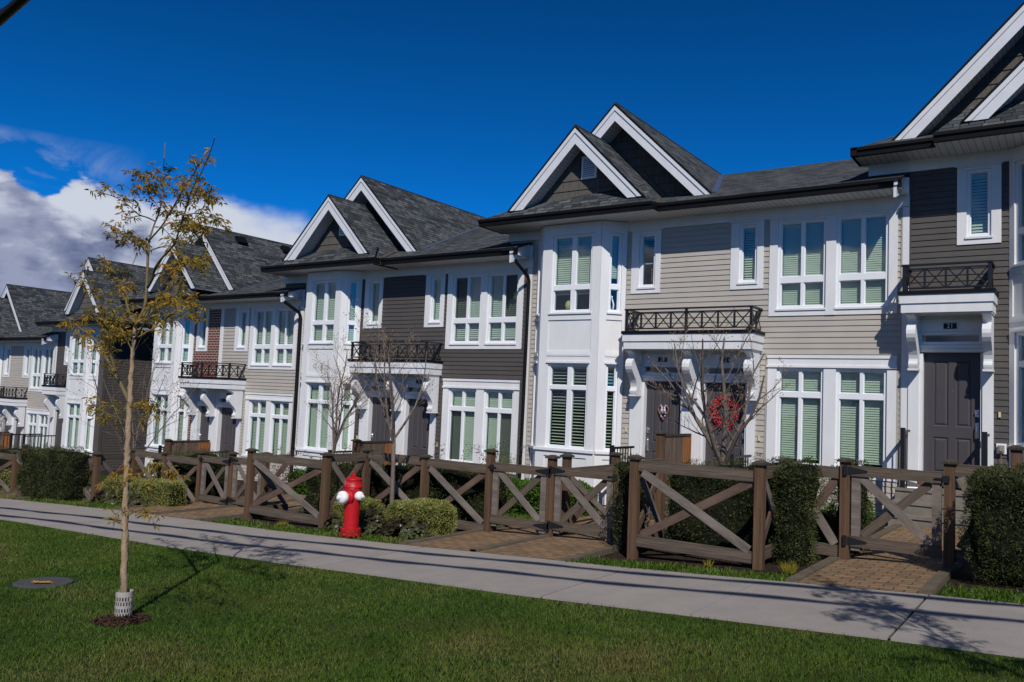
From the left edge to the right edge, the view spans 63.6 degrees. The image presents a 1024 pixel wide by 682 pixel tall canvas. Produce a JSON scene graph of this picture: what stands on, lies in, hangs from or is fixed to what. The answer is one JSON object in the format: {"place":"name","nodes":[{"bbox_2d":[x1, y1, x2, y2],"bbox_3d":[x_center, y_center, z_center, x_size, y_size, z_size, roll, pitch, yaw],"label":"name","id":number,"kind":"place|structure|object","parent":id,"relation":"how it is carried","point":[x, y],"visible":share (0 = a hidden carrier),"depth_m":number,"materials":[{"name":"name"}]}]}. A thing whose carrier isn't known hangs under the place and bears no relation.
{"place":"outdoors","nodes":[
{"label":"outdoors","id":0,"kind":"place"},
{"bbox_2d":[118,494,305,512],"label":"brick path","id":1,"kind":"structure","parent":0,"point":[198,505],"depth_m":14.88,"materials":[{"name":"brick"}]},
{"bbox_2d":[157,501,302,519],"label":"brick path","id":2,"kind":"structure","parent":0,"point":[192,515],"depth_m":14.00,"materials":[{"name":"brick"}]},
{"bbox_2d":[406,511,605,550],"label":"brick path","id":3,"kind":"structure","parent":0,"point":[465,542],"depth_m":11.11,"materials":[{"name":"brick"}]},
{"bbox_2d":[0,498,1023,657],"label":"pavement","id":4,"kind":"structure","parent":0,"point":[981,626],"depth_m":7.73,"materials":[{"name":"concrete"}]},
{"bbox_2d":[0,520,1023,681],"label":"lawn","id":5,"kind":"structure","parent":0,"point":[75,578],"depth_m":5.91,"materials":[{"name":"plant"}]},
{"bbox_2d":[0,0,30,26],"bbox_3d":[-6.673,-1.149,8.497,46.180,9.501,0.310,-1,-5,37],"label":"street lamp","id":6,"kind":"object","parent":5,"relation":"on","point":[10,9],"visible":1,"depth_m":6.57,"materials":[{"name":"black metal"}]},
{"bbox_2d":[12,577,73,588],"bbox_3d":[-4.577,2.363,8.063,0.610,0.078,0.500,0,-5,35],"label":"utility cover","id":7,"kind":"object","parent":5,"relation":"on","point":[38,582],"visible":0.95,"depth_m":8.00,"materials":[{"name":"grey concrete"}]},
{"bbox_2d":[91,612,151,627],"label":"mulch","id":8,"kind":"object","parent":5,"relation":"on","point":[113,620],"visible":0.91,"depth_m":6.40,"materials":[{"name":"brown plant"}]},
{"bbox_2d":[56,137,232,616],"bbox_3d":[-3.228,0.222,6.907,3.818,3.943,1.043,-1,-5,39],"label":"young tree","id":9,"kind":"object","parent":8,"relation":"on","point":[124,606],"visible":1,"depth_m":6.59,"materials":[{"name":"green plant"}]},
{"bbox_2d":[0,0,1023,340],"label":"sky","id":10,"kind":"structure","parent":0,"point":[460,104],"materials":[{"name":"blue"}]},
{"bbox_2d":[72,469,1023,640],"bbox_3d":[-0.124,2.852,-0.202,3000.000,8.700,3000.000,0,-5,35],"label":"ground","id":11,"kind":"structure","parent":0,"point":[963,573],"depth_m":9.32,"materials":[{"name":"green plant"}]},
{"bbox_2d":[0,450,21,493],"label":"fence","id":12,"kind":"object","parent":11,"relation":"on","point":[14,462],"visible":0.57,"depth_m":17.98,"materials":[{"name":"brown wood"}]},
{"bbox_2d":[14,445,93,500],"bbox_3d":[-9.289,2.667,16.753,2.424,1.220,0.775,0,-5,35],"label":"yew hedge","id":13,"kind":"object","parent":11,"relation":"on","point":[56,473],"visible":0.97,"depth_m":16.33,"materials":[{"name":"plant"}]},
{"bbox_2d":[0,284,154,448],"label":"townhouse","id":14,"kind":"structure","parent":11,"relation":"on","point":[28,358],"depth_m":30.35,"materials":[{"name":"beige wood"}]},
{"bbox_2d":[31,348,41,387],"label":"window","id":15,"kind":"structure","parent":14,"relation":"in","point":[37,357],"depth_m":29.88,"materials":[{"name":"glass"}]},
{"bbox_2d":[35,257,154,470],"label":"townhouse","id":16,"kind":"structure","parent":11,"relation":"on","point":[64,407],"depth_m":27.69,"materials":[{"name":"grey"}]},
{"bbox_2d":[65,403,79,448],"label":"window","id":17,"kind":"structure","parent":16,"relation":"in","point":[73,409],"depth_m":27.58,"materials":[{"name":"glass"}]},
{"bbox_2d":[71,332,85,374],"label":"window","id":18,"kind":"structure","parent":16,"relation":"in","point":[77,358],"depth_m":27.79,"materials":[{"name":"white plastic"}]},
{"bbox_2d":[79,452,132,501],"bbox_3d":[-8.562,2.809,16.887,1.754,1.200,0.934,0,-5,35],"label":"fence","id":19,"kind":"object","parent":11,"relation":"on","point":[97,461],"visible":0.38,"depth_m":16.21,"materials":[{"name":"brown wood"}]},
{"bbox_2d":[102,474,140,501],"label":"variegated box hedge","id":20,"kind":"object","parent":11,"relation":"on","point":[116,491],"visible":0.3,"depth_m":16.04,"materials":[{"name":"green plant"}]},
{"bbox_2d":[62,308,229,457],"bbox_3d":[-8.834,1.241,20.005,3.200,4.578,4.122,2,-4,9],"label":"bare tree","id":21,"kind":"object","parent":11,"relation":"on","point":[137,430],"visible":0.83,"depth_m":19.55,"materials":[{"name":"brown plant"}]},
{"bbox_2d":[129,477,187,506],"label":"variegated box hedge","id":22,"kind":"object","parent":11,"relation":"on","point":[167,493],"visible":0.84,"depth_m":15.01,"materials":[{"name":"green plant"}]},
{"bbox_2d":[130,449,207,502],"bbox_3d":[-6.869,2.763,16.333,2.444,1.340,0.154,0,-5,35],"label":"fence","id":23,"kind":"object","parent":11,"relation":"on","point":[166,459],"visible":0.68,"depth_m":16.20,"materials":[{"name":"brown wood"}]},
{"bbox_2d":[198,455,230,504],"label":"garden gate","id":24,"kind":"structure","parent":23,"relation":"attached to","point":[203,495],"depth_m":15.40,"materials":[{"name":"brown wood"}]},
{"bbox_2d":[151,448,226,499],"bbox_3d":[-6.464,2.685,16.661,2.252,1.163,0.856,0,-5,35],"label":"yew hedge","id":25,"kind":"object","parent":11,"relation":"on","point":[184,468],"visible":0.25,"depth_m":16.21,"materials":[{"name":"plant"}]},
{"bbox_2d":[120,225,305,482],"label":"townhouse","id":26,"kind":"structure","parent":11,"relation":"on","point":[248,337],"depth_m":23.48,"materials":[{"name":"beige wood"}]},
{"bbox_2d":[151,395,167,445],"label":"window","id":27,"kind":"structure","parent":26,"relation":"in","point":[159,440],"depth_m":24.57,"materials":[{"name":"glass"}]},
{"bbox_2d":[157,311,172,362],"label":"window","id":28,"kind":"structure","parent":26,"relation":"in","point":[167,344],"depth_m":24.73,"materials":[{"name":"white plastic"}]},
{"bbox_2d":[181,311,191,361],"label":"window","id":29,"kind":"structure","parent":26,"relation":"in","point":[186,336],"depth_m":24.46,"materials":[{"name":"white plastic"}]},
{"bbox_2d":[220,407,235,457],"bbox_3d":[-7.961,2.831,23.282,0.817,1.895,0.018,0,-5,35],"label":"door","id":30,"kind":"structure","parent":26,"relation":"in","point":[228,426],"depth_m":23.36,"materials":[{"name":"wood"}]},
{"bbox_2d":[246,400,265,454],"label":"window","id":31,"kind":"structure","parent":26,"relation":"in","point":[257,410],"depth_m":22.61,"materials":[{"name":"white plastic"}]},
{"bbox_2d":[252,309,271,364],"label":"window","id":32,"kind":"structure","parent":26,"relation":"in","point":[263,318],"depth_m":22.80,"materials":[{"name":"white plastic"}]},
{"bbox_2d":[269,401,288,454],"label":"window","id":33,"kind":"structure","parent":26,"relation":"in","point":[279,410],"depth_m":22.09,"materials":[{"name":"white plastic"}]},
{"bbox_2d":[274,308,294,364],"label":"window","id":34,"kind":"structure","parent":26,"relation":"in","point":[285,317],"depth_m":22.26,"materials":[{"name":"white plastic"}]},
{"bbox_2d":[226,451,272,505],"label":"garden gate","id":35,"kind":"structure","parent":11,"relation":"on","point":[232,495],"depth_m":15.01,"materials":[{"name":"brown wood"}]},
{"bbox_2d":[243,448,321,524],"bbox_3d":[-3.382,2.435,13.302,1.798,1.310,0.929,0,-5,35],"label":"fence","id":36,"kind":"object","parent":11,"relation":"on","point":[271,479],"visible":0.96,"depth_m":13.16,"materials":[{"name":"brown wood"}]},
{"bbox_2d":[214,520,408,543],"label":"grass verge","id":37,"kind":"object","parent":11,"relation":"on","point":[313,532],"depth_m":11.95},
{"bbox_2d":[336,471,364,538],"bbox_3d":[-2.236,2.278,11.307,0.381,0.980,0.326,4,-4,-19],"label":"fire hydrant","id":38,"kind":"object","parent":37,"relation":"on","point":[351,496],"visible":0.99,"depth_m":11.24,"materials":[{"name":"metal"}]},
{"bbox_2d":[298,459,387,514],"bbox_3d":[-2.805,2.479,14.082,1.929,1.033,0.948,0,-5,35],"label":"yew hedge","id":39,"kind":"object","parent":11,"relation":"on","point":[312,498],"visible":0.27,"depth_m":13.90,"materials":[{"name":"plant"}]},
{"bbox_2d":[301,327,394,453],"bbox_3d":[-3.059,1.447,16.446,2.066,3.522,2.063,0,-5,35],"label":"bare tree","id":40,"kind":"object","parent":11,"relation":"on","point":[336,433],"visible":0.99,"depth_m":16.39,"materials":[{"name":"brown plant"}]},
{"bbox_2d":[332,496,385,531],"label":"variegated box hedge","id":41,"kind":"object","parent":11,"relation":"on","point":[368,502],"visible":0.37,"depth_m":12.12,"materials":[{"name":"green plant"}]},
{"bbox_2d":[359,508,387,533],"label":"broad leaved plant","id":42,"kind":"object","parent":11,"relation":"on","point":[372,525],"visible":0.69,"depth_m":11.75,"materials":[{"name":"green plant"}]},
{"bbox_2d":[343,299,442,533],"bbox_3d":[-1.742,1.095,11.994,1.244,3.356,1.368,0,-5,35],"label":"bare tree","id":43,"kind":"object","parent":11,"relation":"on","point":[391,430],"visible":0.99,"depth_m":11.90,"materials":[{"name":"brown plant"}]},
{"bbox_2d":[260,175,533,481],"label":"townhouse","id":44,"kind":"structure","parent":11,"relation":"on","point":[451,285],"depth_m":19.57,"materials":[{"name":"grey"}]},
{"bbox_2d":[304,383,329,450],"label":"window","id":45,"kind":"structure","parent":44,"relation":"in","point":[316,429],"depth_m":20.75,"materials":[{"name":"white plastic"}]},
{"bbox_2d":[310,280,335,342],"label":"window","id":46,"kind":"structure","parent":44,"relation":"in","point":[324,292],"depth_m":20.91,"materials":[{"name":"white plastic"}]},
{"bbox_2d":[339,384,352,450],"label":"window","id":47,"kind":"structure","parent":44,"relation":"in","point":[345,434],"depth_m":20.41,"materials":[{"name":"glass"}]},
{"bbox_2d":[346,280,358,343],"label":"window","id":48,"kind":"structure","parent":44,"relation":"in","point":[353,285],"depth_m":20.59,"materials":[{"name":"white plastic"}]},
{"bbox_2d":[369,281,379,322],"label":"window","id":49,"kind":"structure","parent":44,"relation":"in","point":[375,285],"depth_m":20.45,"materials":[{"name":"glass"}]},
{"bbox_2d":[371,397,390,440],"bbox_3d":[-3.156,2.402,19.923,0.745,2.080,0.092,0,-5,35],"label":"door","id":50,"kind":"structure","parent":44,"relation":"in","point":[379,430],"depth_m":20.05,"materials":[{"name":"wood"}]},
{"bbox_2d":[407,399,429,465],"bbox_3d":[-2.173,2.397,19.236,0.746,2.080,0.092,0,-5,35],"label":"door","id":51,"kind":"structure","parent":44,"relation":"in","point":[419,420],"depth_m":19.32,"materials":[{"name":"wood"}]},
{"bbox_2d":[430,277,441,321],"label":"window","id":52,"kind":"structure","parent":44,"relation":"in","point":[436,282],"depth_m":19.32,"materials":[{"name":"glass"}]},
{"bbox_2d":[446,388,475,462],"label":"window","id":53,"kind":"structure","parent":44,"relation":"in","point":[462,402],"depth_m":18.55,"materials":[{"name":"glass"}]},
{"bbox_2d":[451,274,481,342],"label":"window","id":54,"kind":"structure","parent":44,"relation":"in","point":[467,288],"depth_m":18.75,"materials":[{"name":"white plastic"}]},
{"bbox_2d":[481,390,513,463],"bbox_3d":[-0.184,1.910,18.090,0.802,1.651,0.438,0,-5,35],"label":"window","id":55,"kind":"structure","parent":44,"relation":"in","point":[498,404],"depth_m":17.99,"materials":[{"name":"white plastic"}]},
{"bbox_2d":[486,272,518,342],"bbox_3d":[-0.078,-0.704,18.281,0.835,1.555,0.438,0,-5,35],"label":"window","id":56,"kind":"structure","parent":44,"relation":"in","point":[502,287],"depth_m":18.14,"materials":[{"name":"white plastic"}]},
{"bbox_2d":[373,514,433,539],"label":"broad leaved plant","id":57,"kind":"object","parent":11,"relation":"on","point":[408,526],"visible":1,"depth_m":11.28,"materials":[{"name":"green plant"}]},
{"bbox_2d":[318,448,498,531],"bbox_3d":[-1.593,2.260,12.146,2.614,1.490,1.054,0,-5,35],"label":"fence","id":58,"kind":"object","parent":11,"relation":"on","point":[426,464],"visible":0.73,"depth_m":12.44,"materials":[{"name":"brown wood"}]},
{"bbox_2d":[488,462,550,533],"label":"garden gate","id":59,"kind":"structure","parent":58,"relation":"attached to","point":[536,523],"depth_m":11.48,"materials":[{"name":"brown wood"}]},
{"bbox_2d":[384,497,457,535],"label":"variegated box hedge","id":60,"kind":"object","parent":11,"relation":"on","point":[434,518],"visible":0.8,"depth_m":11.48,"materials":[{"name":"green plant"}]},
{"bbox_2d":[380,462,511,527],"bbox_3d":[-1.072,2.353,12.840,2.405,1.132,0.873,0,-5,35],"label":"yew hedge","id":61,"kind":"object","parent":11,"relation":"on","point":[473,496],"visible":0.42,"depth_m":12.44,"materials":[{"name":"plant"}]},
{"bbox_2d":[399,510,597,545],"bbox_3d":[0.077,2.820,12.640,0.108,0.082,5.194,0,-5,35],"label":"path edging","id":62,"kind":"object","parent":11,"relation":"on","point":[439,536],"visible":0.35,"depth_m":11.19,"materials":[{"name":"concrete"}]},
{"bbox_2d":[545,455,617,540],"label":"garden gate","id":63,"kind":"structure","parent":11,"relation":"on","point":[555,520],"depth_m":10.98,"materials":[{"name":"brown wood"}]},
{"bbox_2d":[560,452,622,533],"bbox_3d":[1.159,2.276,12.088,0.154,1.290,1.604,0,-5,35],"label":"fence","id":64,"kind":"object","parent":11,"relation":"on","point":[566,491],"visible":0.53,"depth_m":11.74,"materials":[{"name":"brown wood"}]},
{"bbox_2d":[561,531,670,561],"bbox_3d":[2.069,2.664,11.264,0.108,0.081,5.194,0,-5,35],"label":"path edging","id":65,"kind":"object","parent":11,"relation":"on","point":[603,551],"visible":0.38,"depth_m":9.68,"materials":[{"name":"concrete"}]},
{"bbox_2d":[608,453,655,552],"bbox_3d":[1.471,1.965,10.082,0.449,1.210,0.742,0,-5,35],"label":"yew hedge","id":66,"kind":"object","parent":11,"relation":"on","point":[622,498],"visible":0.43,"depth_m":9.92,"materials":[{"name":"plant"}]},
{"bbox_2d":[603,495,668,513],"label":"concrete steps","id":67,"kind":"structure","parent":11,"relation":"on","point":[649,507],"depth_m":14.38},
{"bbox_2d":[654,431,690,502],"bbox_3d":[2.871,2.384,14.662,0.176,1.565,1.363,0,-5,35],"label":"privacy screen","id":68,"kind":"object","parent":67,"relation":"on","point":[673,448],"visible":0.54,"depth_m":14.60,"materials":[{"name":"brown wood"}]},
{"bbox_2d":[611,460,665,547],"bbox_3d":[1.604,2.166,10.473,0.734,1.300,0.154,0,-5,35],"label":"fence","id":69,"kind":"object","parent":11,"relation":"on","point":[660,500],"visible":0.17,"depth_m":10.34,"materials":[{"name":"brown wood"}]},
{"bbox_2d":[478,102,909,517],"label":"townhouse","id":70,"kind":"structure","parent":11,"relation":"on","point":[800,267],"depth_m":15.38,"materials":[{"name":"beige wood"}]},
{"bbox_2d":[545,364,587,449],"bbox_3d":[1.225,1.321,16.706,0.940,1.690,0.438,0,-5,35],"label":"window","id":71,"kind":"structure","parent":70,"relation":"in","point":[567,383],"depth_m":16.79,"materials":[{"name":"glass"}]},
{"bbox_2d":[551,233,592,312],"bbox_3d":[1.341,-1.346,16.895,0.940,1.583,0.438,0,-5,35],"label":"window","id":72,"kind":"structure","parent":70,"relation":"in","point":[572,254],"depth_m":16.79,"materials":[{"name":"white plastic"}]},
{"bbox_2d":[603,365,617,450],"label":"window","id":73,"kind":"structure","parent":70,"relation":"in","point":[611,370],"depth_m":16.27,"materials":[{"name":"glass"}]},
{"bbox_2d":[608,233,622,312],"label":"window","id":74,"kind":"structure","parent":70,"relation":"in","point":[616,239],"depth_m":16.45,"materials":[{"name":"glass"}]},
{"bbox_2d":[639,233,655,286],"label":"window","id":75,"kind":"structure","parent":70,"relation":"in","point":[647,241],"depth_m":16.31,"materials":[{"name":"white plastic"}]},
{"bbox_2d":[642,365,682,374],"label":"transom window","id":76,"kind":"structure","parent":70,"relation":"in","point":[671,369],"depth_m":16.03,"materials":[{"name":"glass"}]},
{"bbox_2d":[645,381,680,459],"bbox_3d":[2.883,1.831,15.760,0.757,2.123,0.092,0,-5,35],"label":"door","id":77,"kind":"structure","parent":70,"relation":"in","point":[654,422],"depth_m":15.88,"materials":[{"name":"wood"}]},
{"bbox_2d":[705,382,746,466],"bbox_3d":[3.888,1.825,15.059,0.769,2.123,0.092,0,-5,35],"label":"door","id":78,"kind":"structure","parent":70,"relation":"in","point":[738,449],"depth_m":15.14,"materials":[{"name":"wood"}]},
{"bbox_2d":[739,224,757,282],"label":"window","id":79,"kind":"structure","parent":70,"relation":"in","point":[748,233],"depth_m":15.13,"materials":[{"name":"glass"}]},
{"bbox_2d":[775,368,823,464],"bbox_3d":[5.096,1.333,14.459,0.802,1.685,0.438,0,-5,35],"label":"window","id":80,"kind":"structure","parent":70,"relation":"in","point":[799,412],"depth_m":14.34,"materials":[{"name":"glass"}]},
{"bbox_2d":[777,218,826,308],"bbox_3d":[5.206,-1.328,14.652,0.835,1.565,0.438,0,-5,35],"label":"window","id":81,"kind":"structure","parent":70,"relation":"in","point":[801,243],"depth_m":14.53,"materials":[{"name":"glass"}]},
{"bbox_2d":[835,369,886,467],"bbox_3d":[5.916,1.328,13.887,0.802,1.685,0.438,0,-5,35],"label":"window","id":82,"kind":"structure","parent":70,"relation":"in","point":[861,394],"depth_m":13.77,"materials":[{"name":"glass"}]},
{"bbox_2d":[836,213,888,306],"bbox_3d":[6.023,-1.333,14.081,0.835,1.565,0.438,0,-5,35],"label":"window","id":83,"kind":"structure","parent":70,"relation":"in","point":[862,259],"depth_m":13.95,"materials":[{"name":"white plastic"}]},
{"bbox_2d":[627,455,839,569],"bbox_3d":[2.477,2.002,9.328,2.138,1.400,1.054,0,-5,35],"label":"fence","id":84,"kind":"object","parent":11,"relation":"on","point":[651,536],"visible":0.8,"depth_m":9.12,"materials":[{"name":"brown wood"}]},
{"bbox_2d":[837,457,949,561],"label":"garden gate","id":85,"kind":"structure","parent":84,"relation":"attached to","point":[851,532],"depth_m":8.81,"materials":[{"name":"brown wood"}]},
{"bbox_2d":[664,454,815,550],"bbox_3d":[2.766,1.986,10.239,1.919,1.263,1.059,0,-5,35],"label":"yew hedge","id":86,"kind":"object","parent":11,"relation":"on","point":[734,514],"visible":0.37,"depth_m":10.07,"materials":[{"name":"plant"}]},
{"bbox_2d":[769,456,826,565],"bbox_3d":[3.106,1.845,8.994,0.568,1.203,0.635,0,-5,35],"label":"yew hedge","id":87,"kind":"object","parent":11,"relation":"on","point":[798,485],"visible":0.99,"depth_m":8.87,"materials":[{"name":"plant"}]},
{"bbox_2d":[785,524,901,582],"bbox_3d":[4.128,2.491,9.904,0.108,0.083,5.294,0,-5,35],"label":"path edging","id":88,"kind":"object","parent":11,"relation":"on","point":[810,570],"visible":0.5,"depth_m":8.56,"materials":[{"name":"concrete"}]},
{"bbox_2d":[827,456,877,554],"bbox_3d":[3.960,1.920,9.642,0.499,1.130,0.772,0,-5,35],"label":"yew hedge","id":89,"kind":"object","parent":11,"relation":"on","point":[864,500],"visible":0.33,"depth_m":9.52,"materials":[{"name":"plant"}]},
{"bbox_2d":[884,485,970,528],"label":"concrete steps","id":90,"kind":"structure","parent":11,"relation":"on","point":[918,512],"depth_m":12.25,"materials":[{"name":"concrete"}]},
{"bbox_2d":[900,428,909,487],"bbox_3d":[6.161,1.817,12.933,0.072,0.917,0.536,0,-5,35],"label":"stair railing","id":91,"kind":"object","parent":90,"relation":"on","point":[903,455],"visible":0.87,"depth_m":12.73,"materials":[{"name":"black metal"}]},
{"bbox_2d":[850,2,1023,489],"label":"townhouse","id":92,"kind":"structure","parent":11,"relation":"on","point":[953,148],"depth_m":12.98,"materials":[{"name":"grey"}]},
{"bbox_2d":[920,332,981,344],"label":"transom window","id":93,"kind":"structure","parent":92,"relation":"in","point":[964,338],"depth_m":13.23,"materials":[{"name":"white glass"}]},
{"bbox_2d":[923,353,980,487],"bbox_3d":[6.921,1.240,12.999,0.804,2.123,0.092,0,-5,35],"label":"door","id":94,"kind":"structure","parent":92,"relation":"in","point":[951,380],"depth_m":13.04,"materials":[{"name":"wood"}]},
{"bbox_2d":[967,168,990,236],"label":"window","id":95,"kind":"structure","parent":92,"relation":"in","point":[978,181],"depth_m":13.07,"materials":[{"name":"glass"}]},
{"bbox_2d":[1016,160,1023,263],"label":"window","id":96,"kind":"structure","parent":92,"relation":"in","point":[1019,165],"depth_m":12.57,"materials":[{"name":"white plastic"}]},
{"bbox_2d":[1016,332,1023,445],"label":"window","id":97,"kind":"structure","parent":92,"relation":"in","point":[1019,336],"depth_m":12.38,"materials":[{"name":"white plastic"}]},
{"bbox_2d":[918,545,972,595],"bbox_3d":[5.060,2.407,9.261,0.108,0.081,5.294,0,-5,35],"label":"path edging","id":98,"kind":"object","parent":11,"relation":"on","point":[934,584],"visible":0.4,"depth_m":7.68,"materials":[{"name":"concrete"}]},
{"bbox_2d":[940,445,1023,565],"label":"fence","id":99,"kind":"object","parent":11,"relation":"on","point":[953,469],"visible":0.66,"depth_m":8.43,"materials":[{"name":"brown wood"}]},
{"bbox_2d":[956,462,1023,587],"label":"yew hedge","id":100,"kind":"object","parent":11,"relation":"on","point":[994,533],"visible":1,"depth_m":7.56,"materials":[{"name":"plant"}]},
{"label":"concrete steps","id":101,"kind":"object","parent":11,"relation":"on","visible":0},
{"bbox_2d":[351,439,391,485],"bbox_3d":[-3.171,3.016,18.838,0.176,1.570,1.333,0,-5,35],"label":"privacy screen","id":102,"kind":"object","parent":101,"relation":"on","point":[358,445],"visible":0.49,"depth_m":18.88,"materials":[{"name":"brown wood"}]},
{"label":"concrete steps","id":103,"kind":"object","parent":11,"relation":"on","visible":0},
{"bbox_2d":[164,439,209,455],"bbox_3d":[-9.019,3.417,22.853,0.176,1.430,1.383,0,-5,35],"label":"privacy screen","id":104,"kind":"object","parent":103,"relation":"on","point":[178,445],"visible":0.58,"depth_m":22.82,"materials":[{"name":"brown wood"}]},
{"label":"grass verge","id":105,"kind":"structure","parent":11,"relation":"on","visible":0},
{"bbox_2d":[0,493,1023,604],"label":"verge grass","id":106,"kind":"structure","parent":105,"relation":"on","point":[726,572],"depth_m":8.82,"materials":[{"name":"plant"}]},
{"bbox_2d":[479,514,669,559],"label":"brick path","id":107,"kind":"structure","parent":0,"point":[557,547],"depth_m":10.24,"materials":[{"name":"brick"}]},
{"bbox_2d":[634,308,790,464],"bbox_3d":[2.798,1.121,11.227,1.746,3.151,2.069,5,-5,-28],"label":"bare tree","id":108,"kind":"object","parent":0,"point":[724,450],"visible":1,"depth_m":11.26,"materials":[{"name":"brown plant"}]},
{"bbox_2d":[809,502,836,543],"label":"green bush","id":109,"kind":"object","parent":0,"point":[826,516],"visible":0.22,"depth_m":10.42,"materials":[{"name":"green plant"}]},
{"bbox_2d":[799,526,964,592],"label":"brick path","id":110,"kind":"structure","parent":0,"point":[887,570],"depth_m":8.33,"materials":[{"name":"brick"}]},
{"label":"inner lawn","id":111,"kind":"structure","parent":0,"visible":0},
{"bbox_2d":[506,477,600,515],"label":"green hedge","id":112,"kind":"object","parent":111,"relation":"on","point":[532,497],"visible":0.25,"depth_m":14.09,"materials":[{"name":"green plant"}]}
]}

